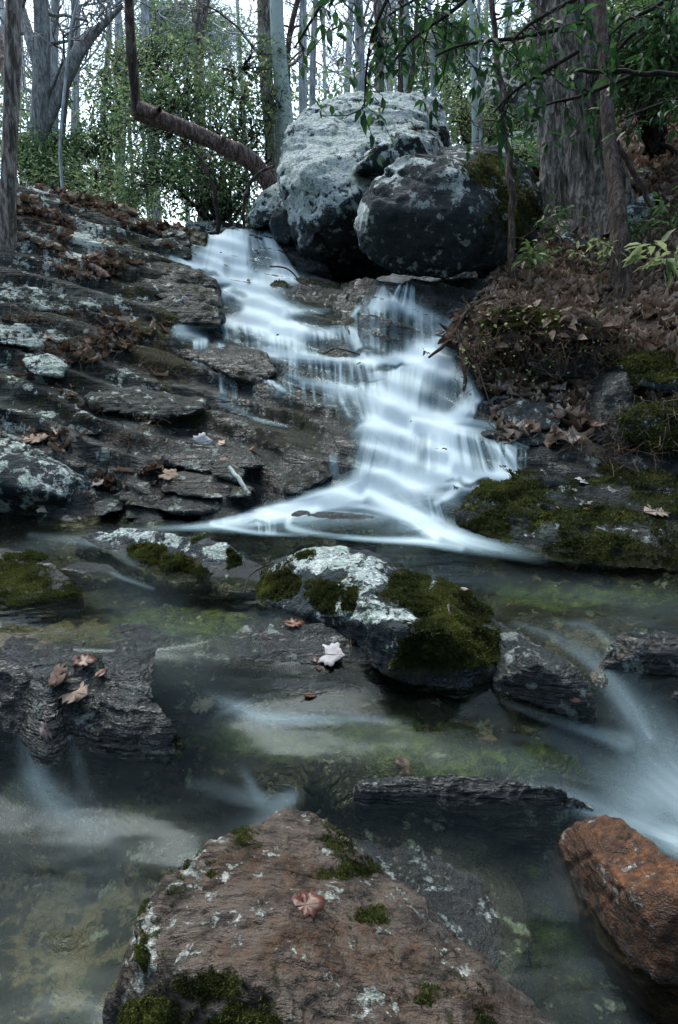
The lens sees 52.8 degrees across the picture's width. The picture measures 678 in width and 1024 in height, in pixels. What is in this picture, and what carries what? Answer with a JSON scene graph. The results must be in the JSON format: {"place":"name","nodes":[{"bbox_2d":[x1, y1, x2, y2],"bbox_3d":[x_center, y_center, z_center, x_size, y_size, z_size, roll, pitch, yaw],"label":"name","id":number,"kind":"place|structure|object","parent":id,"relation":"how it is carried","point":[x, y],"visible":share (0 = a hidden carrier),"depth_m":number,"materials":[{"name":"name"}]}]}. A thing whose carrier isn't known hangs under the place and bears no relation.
{"place":"outdoors","nodes":[
{"label":"outdoors","id":0,"kind":"place"},
{"bbox_2d":[0,0,530,226],"label":"sky","id":1,"kind":"structure","parent":0,"point":[285,8],"materials":[{"name":"white"}]},
{"bbox_2d":[0,89,677,1023],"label":"ground","id":2,"kind":"structure","parent":0,"point":[78,881],"depth_m":1.69,"materials":[{"name":"stone"}]},
{"bbox_2d":[0,0,24,250],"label":"bare tree","id":3,"kind":"object","parent":2,"relation":"on","point":[10,56],"visible":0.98,"depth_m":3.80,"materials":[{"name":"grey plant"}]},
{"bbox_2d":[0,323,70,349],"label":"flat rock","id":4,"kind":"object","parent":2,"relation":"on","point":[15,334],"visible":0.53,"depth_m":3.49,"materials":[{"name":"stone"}]},
{"bbox_2d":[3,0,78,190],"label":"bare tree","id":5,"kind":"object","parent":2,"relation":"on","point":[62,108],"visible":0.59,"depth_m":6.66,"materials":[{"name":"grey wood"}]},
{"bbox_2d":[0,547,85,626],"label":"flat rock","id":6,"kind":"object","parent":2,"relation":"on","point":[39,589],"visible":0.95,"depth_m":2.03,"materials":[{"name":"stone"}]},
{"bbox_2d":[22,353,70,377],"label":"stone","id":7,"kind":"object","parent":2,"relation":"on","point":[50,365],"visible":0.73,"depth_m":3.32,"materials":[{"name":"stone"}]},
{"bbox_2d":[0,453,98,512],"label":"boulder","id":8,"kind":"object","parent":2,"relation":"on","point":[28,483],"visible":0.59,"depth_m":2.87,"materials":[{"name":"stone"}]},
{"bbox_2d":[0,434,53,459],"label":"flat rock","id":9,"kind":"object","parent":8,"relation":"on","point":[9,444],"visible":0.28,"depth_m":3.00,"materials":[{"name":"stone"}]},
{"bbox_2d":[0,286,103,313],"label":"flat rock","id":10,"kind":"object","parent":2,"relation":"on","point":[12,295],"visible":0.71,"depth_m":3.67,"materials":[{"name":"stone"}]},
{"bbox_2d":[0,111,135,187],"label":"laurel shrub","id":11,"kind":"object","parent":2,"relation":"on","point":[22,142],"visible":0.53,"depth_m":8.16,"materials":[{"name":"green plant"}]},
{"bbox_2d":[0,0,151,183],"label":"bare tree","id":12,"kind":"object","parent":2,"relation":"on","point":[46,98],"visible":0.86,"depth_m":7.97,"materials":[{"name":"grey plant"}]},
{"bbox_2d":[2,0,149,190],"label":"bare tree","id":13,"kind":"object","parent":2,"relation":"on","point":[67,96],"visible":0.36,"depth_m":8.34,"materials":[{"name":"grey plant"}]},
{"bbox_2d":[0,0,157,185],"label":"bare tree","id":14,"kind":"object","parent":2,"relation":"on","point":[55,4],"visible":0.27,"depth_m":8.77,"materials":[{"name":"grey wood"}]},
{"bbox_2d":[0,126,173,219],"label":"laurel shrub","id":15,"kind":"object","parent":2,"relation":"on","point":[87,185],"visible":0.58,"depth_m":7.50,"materials":[{"name":"green plant"}]},
{"bbox_2d":[0,656,180,812],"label":"rock","id":16,"kind":"object","parent":2,"relation":"on","point":[113,721],"visible":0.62,"depth_m":1.52,"materials":[{"name":"stone"}]},
{"bbox_2d":[61,562,121,590],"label":"rock","id":17,"kind":"object","parent":2,"relation":"on","point":[89,576],"visible":0.92,"depth_m":2.20,"materials":[{"name":"stone"}]},
{"bbox_2d":[23,0,184,168],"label":"bare tree","id":18,"kind":"object","parent":2,"relation":"on","point":[75,99],"visible":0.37,"depth_m":10.64,"materials":[{"name":"grey wood"}]},
{"bbox_2d":[55,21,164,177],"bbox_3d":[-2.853,-5.218,8.687,1.460,2.164,2.102,0,15,0],"label":"laurel shrub","id":19,"kind":"object","parent":2,"relation":"on","point":[114,64],"visible":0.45,"depth_m":8.46,"materials":[{"name":"green plant"}]},
{"bbox_2d":[0,204,220,466],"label":"fallen leaves","id":20,"kind":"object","parent":2,"relation":"on","point":[97,345],"depth_m":3.56,"materials":[{"name":"brown plant"}]},
{"bbox_2d":[0,182,279,499],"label":"leaf litter","id":21,"kind":"object","parent":2,"relation":"on","point":[36,207],"visible":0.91,"depth_m":4.02,"materials":[{"name":"brown plant"}]},
{"bbox_2d":[83,386,210,419],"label":"flat rock","id":22,"kind":"object","parent":2,"relation":"on","point":[138,401],"visible":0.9,"depth_m":3.24,"materials":[{"name":"stone"}]},
{"bbox_2d":[92,0,209,220],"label":"bare tree","id":23,"kind":"object","parent":2,"relation":"on","point":[198,20],"visible":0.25,"depth_m":8.26,"materials":[{"name":"grey plant"}]},
{"bbox_2d":[75,528,242,595],"bbox_3d":[-0.684,0.159,2.386,0.804,0.187,0.198,8,17,29],"label":"boulder","id":24,"kind":"object","parent":2,"relation":"on","point":[150,561],"visible":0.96,"depth_m":2.31,"materials":[{"name":"stone"}]},
{"bbox_2d":[113,485,221,515],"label":"flat rock","id":25,"kind":"object","parent":2,"relation":"on","point":[174,503],"visible":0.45,"depth_m":2.86,"materials":[{"name":"stone"}]},
{"bbox_2d":[144,261,221,293],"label":"flat rock","id":26,"kind":"object","parent":2,"relation":"on","point":[180,273],"visible":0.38,"depth_m":4.28,"materials":[{"name":"stone"}]},
{"bbox_2d":[110,0,257,177],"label":"pine tree","id":27,"kind":"object","parent":2,"relation":"on","point":[160,10],"visible":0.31,"depth_m":15.16,"materials":[{"name":"green plant"}]},
{"bbox_2d":[144,296,225,325],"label":"flat rock","id":28,"kind":"object","parent":2,"relation":"on","point":[193,312],"visible":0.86,"depth_m":4.00,"materials":[{"name":"stone"}]},
{"bbox_2d":[132,277,223,307],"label":"flat rock","id":29,"kind":"object","parent":28,"relation":"on","point":[202,294],"visible":0.56,"depth_m":4.14,"materials":[{"name":"stone"}]},
{"bbox_2d":[114,436,264,473],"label":"flat rock","id":30,"kind":"object","parent":2,"relation":"on","point":[182,453],"visible":0.6,"depth_m":3.09,"materials":[{"name":"stone"}]},
{"bbox_2d":[80,4,303,221],"bbox_3d":[-1.416,-3.718,6.337,1.783,1.957,2.144,-12,19,-39],"label":"laurel shrub","id":31,"kind":"object","parent":2,"relation":"on","point":[187,107],"visible":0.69,"depth_m":6.15,"materials":[{"name":"green plant"}]},
{"bbox_2d":[95,94,291,224],"bbox_3d":[-1.304,-3.078,6.049,1.764,1.239,1.604,0,15,0],"label":"laurel shrub","id":32,"kind":"object","parent":2,"relation":"on","point":[163,178],"visible":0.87,"depth_m":5.91,"materials":[{"name":"green plant"}]},
{"bbox_2d":[124,0,276,189],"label":"dead tree","id":33,"kind":"object","parent":2,"relation":"on","point":[247,158],"visible":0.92,"depth_m":4.84,"materials":[{"name":"brown wood"}]},
{"bbox_2d":[161,469,253,498],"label":"flat rock","id":34,"kind":"object","parent":2,"relation":"on","point":[188,483],"visible":0.64,"depth_m":2.92,"materials":[{"name":"stone"}]},
{"bbox_2d":[211,457,247,482],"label":"stone","id":35,"kind":"object","parent":34,"relation":"on","point":[220,470],"visible":0.6,"depth_m":2.98,"materials":[{"name":"stone"}]},
{"bbox_2d":[184,122,250,231],"bbox_3d":[-1.005,-2.706,5.639,0.564,0.793,0.724,-2,15,-9],"label":"sapling","id":36,"kind":"object","parent":2,"relation":"on","point":[215,196],"visible":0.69,"depth_m":5.44,"materials":[{"name":"brown plant"}]},
{"bbox_2d":[177,343,276,383],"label":"flat rock","id":37,"kind":"object","parent":2,"relation":"on","point":[231,362],"visible":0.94,"depth_m":3.73,"materials":[{"name":"stone"}]},
{"bbox_2d":[209,560,262,603],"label":"rock","id":38,"kind":"object","parent":2,"relation":"on","point":[227,585],"visible":0.89,"depth_m":2.14,"materials":[{"name":"stone"}]},
{"bbox_2d":[163,0,354,181],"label":"bare tree","id":39,"kind":"object","parent":2,"relation":"on","point":[263,15],"visible":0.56,"depth_m":6.57,"materials":[{"name":"grey plant"}]},
{"bbox_2d":[221,0,305,113],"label":"bare tree","id":40,"kind":"object","parent":2,"relation":"on","point":[302,83],"visible":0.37,"depth_m":8.80,"materials":[{"name":"grey wood"}]},
{"bbox_2d":[247,182,282,229],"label":"boulder","id":41,"kind":"object","parent":2,"relation":"on","point":[267,203],"visible":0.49,"depth_m":5.08,"materials":[{"name":"stone"}]},
{"bbox_2d":[0,0,537,217],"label":"twigs","id":42,"kind":"object","parent":2,"relation":"on","point":[229,57],"visible":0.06,"depth_m":11.23,"materials":[{"name":"grey wood"}]},
{"bbox_2d":[0,60,538,222],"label":"brush","id":43,"kind":"object","parent":2,"relation":"on","point":[393,80],"visible":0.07,"depth_m":11.56,"materials":[{"name":"plant"}]},
{"bbox_2d":[209,0,352,106],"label":"bare tree","id":44,"kind":"object","parent":2,"relation":"on","point":[312,81],"visible":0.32,"depth_m":8.35,"materials":[{"name":"grey wood"}]},
{"bbox_2d":[270,0,293,166],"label":"bare tree","id":45,"kind":"object","parent":2,"relation":"on","point":[277,24],"visible":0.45,"depth_m":6.14,"materials":[{"name":"grey plant"}]},
{"bbox_2d":[179,621,388,686],"bbox_3d":[-0.142,0.396,1.764,0.536,0.184,0.177,0,15,0],"label":"rock","id":46,"kind":"object","parent":2,"relation":"on","point":[258,649],"visible":0.52,"depth_m":1.70,"materials":[{"name":"stone"}]},
{"bbox_2d":[186,0,398,94],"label":"bare tree","id":47,"kind":"object","parent":2,"relation":"on","point":[348,52],"visible":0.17,"depth_m":13.69,"materials":[{"name":"grey wood"}]},
{"bbox_2d":[195,677,392,727],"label":"rock","id":48,"kind":"object","parent":2,"relation":"on","point":[280,702],"visible":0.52,"depth_m":1.61,"materials":[{"name":"stone"}]},
{"bbox_2d":[282,462,331,493],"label":"rock","id":49,"kind":"object","parent":2,"relation":"on","point":[299,479],"visible":0.94,"depth_m":2.99,"materials":[{"name":"stone"}]},
{"bbox_2d":[283,245,332,279],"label":"rock","id":50,"kind":"object","parent":2,"relation":"on","point":[305,265],"visible":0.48,"depth_m":4.95,"materials":[{"name":"stone"}]},
{"bbox_2d":[269,207,292,244],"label":"rock","id":51,"kind":"object","parent":50,"relation":"on","point":[280,230],"visible":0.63,"depth_m":4.94,"materials":[{"name":"stone"}]},
{"bbox_2d":[288,532,335,554],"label":"rock","id":52,"kind":"object","parent":2,"relation":"on","point":[300,542],"visible":0.51,"depth_m":2.62,"materials":[{"name":"stone"}]},
{"bbox_2d":[99,808,551,1023],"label":"boulder","id":53,"kind":"object","parent":2,"relation":"on","point":[226,930],"visible":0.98,"depth_m":0.98,"materials":[{"name":"brown stone"}]},
{"bbox_2d":[291,888,325,919],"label":"fallen leaf","id":54,"kind":"object","parent":53,"relation":"on","point":[312,904],"visible":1,"depth_m":1.02,"materials":[{"name":"brown plant"}]},
{"bbox_2d":[284,510,375,548],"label":"rock","id":55,"kind":"object","parent":2,"relation":"on","point":[340,526],"visible":0.51,"depth_m":2.80,"materials":[{"name":"stone"}]},
{"bbox_2d":[173,229,519,549],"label":"waterfall","id":56,"kind":"structure","parent":2,"relation":"on","point":[406,472],"depth_m":3.20,"materials":[{"name":"white liquid"}]},
{"bbox_2d":[285,0,424,92],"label":"bare tree","id":57,"kind":"object","parent":2,"relation":"on","point":[378,70],"visible":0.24,"depth_m":7.42,"materials":[{"name":"grey plant"}]},
{"bbox_2d":[276,90,449,282],"bbox_3d":[0.212,-2.539,5.341,1.356,1.455,1.817,0,15,0],"label":"boulder","id":58,"kind":"object","parent":2,"relation":"on","point":[327,173],"visible":0.65,"depth_m":4.80,"materials":[{"name":"stone"}]},
{"bbox_2d":[338,0,396,91],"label":"bare tree","id":59,"kind":"object","parent":2,"relation":"on","point":[359,42],"visible":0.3,"depth_m":7.83,"materials":[{"name":"grey wood"}]},
{"bbox_2d":[254,546,500,708],"bbox_3d":[0.089,0.306,1.917,0.374,0.322,0.818,-14,20,-42],"label":"boulder","id":60,"kind":"object","parent":2,"relation":"on","point":[406,631],"visible":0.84,"depth_m":1.73,"materials":[{"name":"stone"}]},
{"bbox_2d":[314,800,533,991],"bbox_3d":[0.179,0.725,1.318,0.274,0.169,0.485,-12,19,-38],"label":"rock","id":61,"kind":"object","parent":2,"relation":"on","point":[464,883],"visible":0.52,"depth_m":1.25,"materials":[{"name":"stone"}]},
{"bbox_2d":[362,0,492,92],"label":"bare tree","id":62,"kind":"object","parent":2,"relation":"on","point":[400,82],"visible":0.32,"depth_m":7.25,"materials":[{"name":"grey plant"}]},
{"bbox_2d":[365,0,503,142],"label":"pine tree","id":63,"kind":"object","parent":2,"relation":"on","point":[462,71],"visible":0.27,"depth_m":13.69,"materials":[{"name":"green plant"}]},
{"bbox_2d":[354,144,543,278],"bbox_3d":[0.785,-1.968,4.408,0.965,0.951,1.692,10,18,33],"label":"boulder","id":64,"kind":"object","parent":2,"relation":"on","point":[443,214],"visible":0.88,"depth_m":3.88,"materials":[{"name":"stone"}]},
{"bbox_2d":[352,773,594,854],"bbox_3d":[0.275,0.637,1.410,0.493,0.234,0.078,1,15,4],"label":"rock","id":65,"kind":"object","parent":2,"relation":"on","point":[524,817],"visible":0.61,"depth_m":1.37,"materials":[{"name":"stone"}]},
{"bbox_2d":[468,0,482,143],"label":"bare tree","id":66,"kind":"object","parent":2,"relation":"on","point":[473,73],"visible":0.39,"depth_m":6.18,"materials":[{"name":"grey plant"}]},
{"bbox_2d":[428,67,536,145],"bbox_3d":[1.515,-4.078,7.069,1.351,1.135,1.741,0,15,0],"label":"laurel shrub","id":67,"kind":"object","parent":2,"relation":"on","point":[462,126],"visible":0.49,"depth_m":6.86,"materials":[{"name":"green plant"}]},
{"bbox_2d":[429,0,547,280],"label":"sapling","id":68,"kind":"object","parent":2,"relation":"on","point":[511,207],"visible":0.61,"depth_m":3.77,"materials":[{"name":"brown plant"}]},
{"bbox_2d":[463,22,539,181],"bbox_3d":[2.103,-4.768,8.256,1.132,1.744,2.936,0,15,0],"label":"shrub","id":69,"kind":"object","parent":2,"relation":"on","point":[513,84],"visible":0.06,"depth_m":7.16,"materials":[{"name":"plant"}]},
{"bbox_2d":[426,2,607,126],"bbox_3d":[0.757,-1.966,3.088,0.693,0.400,0.523,-6,16,-21],"label":"leafy branch","id":70,"kind":"object","parent":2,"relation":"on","point":[541,57],"visible":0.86,"depth_m":2.99,"materials":[{"name":"green plant"}]},
{"bbox_2d":[466,49,609,177],"bbox_3d":[0.891,-1.775,3.075,0.595,0.527,0.334,5,16,20],"label":"leafy branch","id":71,"kind":"object","parent":70,"relation":"attached to","point":[529,113],"visible":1,"depth_m":3.03,"materials":[{"name":"green plant"}]},
{"bbox_2d":[491,0,598,80],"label":"leafy branch","id":72,"kind":"object","parent":70,"relation":"attached to","point":[565,27],"visible":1,"depth_m":2.87,"materials":[{"name":"green plant"}]},
{"bbox_2d":[496,398,561,432],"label":"rock","id":73,"kind":"object","parent":2,"relation":"on","point":[538,411],"visible":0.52,"depth_m":3.12,"materials":[{"name":"stone"}]},
{"bbox_2d":[497,238,561,272],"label":"seedling","id":74,"kind":"object","parent":2,"relation":"on","point":[532,261],"visible":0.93,"depth_m":3.75,"materials":[{"name":"green plant"}]},
{"bbox_2d":[442,299,619,355],"bbox_3d":[0.937,-0.963,3.544,0.797,0.290,0.847,0,15,0],"label":"bank overhang","id":75,"kind":"object","parent":2,"relation":"on","point":[597,329],"visible":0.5,"depth_m":3.24,"materials":[{"name":"brown soil"}]},
{"bbox_2d":[478,303,561,338],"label":"moss","id":76,"kind":"object","parent":75,"relation":"on","point":[536,318],"visible":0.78,"depth_m":3.27,"materials":[{"name":"green plant"}]},
{"bbox_2d":[435,290,625,353],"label":"leaf litter","id":77,"kind":"object","parent":75,"relation":"on","point":[453,315],"visible":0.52,"depth_m":3.31,"materials":[{"name":"brown plant"}]},
{"bbox_2d":[450,259,673,413],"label":"hanging roots","id":78,"kind":"object","parent":75,"relation":"hanging from","point":[556,348],"visible":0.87,"depth_m":3.20,"materials":[{"name":"brown plant"}]},
{"bbox_2d":[489,622,595,739],"bbox_3d":[0.458,0.436,1.662,0.160,0.231,0.299,-12,19,-38],"label":"rock","id":79,"kind":"object","parent":2,"relation":"on","point":[538,683],"visible":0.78,"depth_m":1.61,"materials":[{"name":"stone"}]},
{"bbox_2d":[455,461,677,573],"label":"mossy ledge","id":80,"kind":"object","parent":2,"relation":"on","point":[520,516],"visible":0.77,"depth_m":2.58,"materials":[{"name":"plant"}]},
{"bbox_2d":[475,0,661,90],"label":"laurel shrub","id":81,"kind":"object","parent":2,"relation":"on","point":[629,3],"visible":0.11,"depth_m":6.42,"materials":[{"name":"green plant"}]},
{"bbox_2d":[474,61,677,480],"bbox_3d":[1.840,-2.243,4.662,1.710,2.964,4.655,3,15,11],"label":"leaf litter","id":82,"kind":"object","parent":2,"relation":"on","point":[666,340],"visible":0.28,"depth_m":3.57,"materials":[{"name":"brown plant"}]},
{"bbox_2d":[511,340,602,378],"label":"rock","id":83,"kind":"object","parent":82,"relation":"on","point":[572,366],"visible":0.41,"depth_m":3.27,"materials":[{"name":"stone"}]},
{"bbox_2d":[551,0,677,230],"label":"sapling","id":84,"kind":"object","parent":82,"relation":"on","point":[633,173],"visible":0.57,"depth_m":3.99,"materials":[{"name":"brown plant"}]},
{"bbox_2d":[529,0,637,238],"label":"tree","id":85,"kind":"object","parent":2,"relation":"on","point":[570,173],"visible":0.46,"depth_m":4.34,"materials":[{"name":"brown plant"}]},
{"bbox_2d":[566,234,630,273],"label":"seedling","id":86,"kind":"object","parent":2,"relation":"on","point":[597,244],"visible":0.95,"depth_m":3.65,"materials":[{"name":"green plant"}]},
{"bbox_2d":[585,370,634,447],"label":"rock","id":87,"kind":"object","parent":2,"relation":"on","point":[613,398],"visible":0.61,"depth_m":3.00,"materials":[{"name":"stone"}]},
{"bbox_2d":[548,815,677,1023],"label":"boulder","id":88,"kind":"object","parent":2,"relation":"on","point":[614,885],"visible":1,"depth_m":1.12,"materials":[{"name":"orange stone"}]},
{"bbox_2d":[594,0,634,310],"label":"tree","id":89,"kind":"object","parent":2,"relation":"on","point":[618,221],"visible":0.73,"depth_m":3.69,"materials":[{"name":"brown plant"}]},
{"bbox_2d":[573,0,677,158],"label":"laurel shrub","id":90,"kind":"object","parent":2,"relation":"on","point":[662,57],"visible":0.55,"depth_m":4.08,"materials":[{"name":"green plant"}]},
{"bbox_2d":[591,97,677,157],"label":"leafy branch","id":91,"kind":"object","parent":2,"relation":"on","point":[662,113],"visible":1,"depth_m":3.48,"materials":[{"name":"green plant"}]},
{"bbox_2d":[599,631,677,696],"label":"rock","id":92,"kind":"object","parent":2,"relation":"on","point":[640,664],"visible":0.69,"depth_m":1.71,"materials":[{"name":"stone"}]},
{"bbox_2d":[602,349,677,394],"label":"rock","id":93,"kind":"object","parent":2,"relation":"on","point":[646,369],"visible":0.85,"depth_m":2.99,"materials":[{"name":"stone"}]},
{"bbox_2d":[614,397,677,449],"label":"rock","id":94,"kind":"object","parent":2,"relation":"on","point":[653,428],"visible":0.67,"depth_m":2.86,"materials":[{"name":"stone"}]},
{"bbox_2d":[622,229,677,286],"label":"seedling","id":95,"kind":"object","parent":2,"relation":"on","point":[670,271],"visible":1,"depth_m":2.92,"materials":[{"name":"green plant"}]},
{"bbox_2d":[636,185,677,241],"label":"seedling","id":96,"kind":"object","parent":2,"relation":"on","point":[673,217],"visible":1,"depth_m":3.62,"materials":[{"name":"green plant"}]},
{"bbox_2d":[311,0,418,166],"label":"leafy branch","id":97,"kind":"object","parent":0,"point":[381,46],"visible":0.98,"depth_m":3.15,"materials":[{"name":"green plant"}]},
{"bbox_2d":[294,0,374,80],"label":"leafy branch","id":98,"kind":"object","parent":97,"relation":"attached to","point":[328,34],"visible":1,"depth_m":3.04,"materials":[{"name":"green plant"}]},
{"bbox_2d":[366,0,502,111],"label":"leafy branch","id":99,"kind":"object","parent":97,"relation":"attached to","point":[429,23],"visible":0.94,"depth_m":3.04,"materials":[{"name":"green plant"}]},
{"bbox_2d":[388,0,476,78],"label":"leafy branch","id":100,"kind":"object","parent":99,"relation":"attached to","point":[408,30],"visible":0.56,"depth_m":3.15,"materials":[{"name":"green plant"}]},
{"bbox_2d":[569,68,677,93],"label":"branch","id":101,"kind":"object","parent":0,"point":[643,73],"visible":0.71,"depth_m":3.15,"materials":[{"name":"brown plant"}]},
{"bbox_2d":[524,75,630,167],"bbox_3d":[1.146,-1.892,3.326,0.474,0.423,0.327,-7,16,-24],"label":"leafy branch","id":102,"kind":"object","parent":101,"relation":"attached to","point":[572,122],"visible":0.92,"depth_m":3.33,"materials":[{"name":"green plant"}]},
{"bbox_2d":[566,0,677,98],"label":"leafy branch","id":103,"kind":"object","parent":101,"relation":"attached to","point":[672,15],"visible":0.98,"depth_m":3.05,"materials":[{"name":"green plant"}]},
{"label":"rock","id":104,"kind":"object","parent":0,"visible":0},
{"bbox_2d":[529,444,576,461],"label":"rock","id":105,"kind":"object","parent":104,"relation":"on","point":[543,452],"visible":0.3,"depth_m":2.97,"materials":[{"name":"stone"}]},
{"bbox_2d":[481,429,544,446],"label":"rock","id":106,"kind":"object","parent":105,"relation":"on","point":[533,440],"visible":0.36,"depth_m":3.04,"materials":[{"name":"stone"}]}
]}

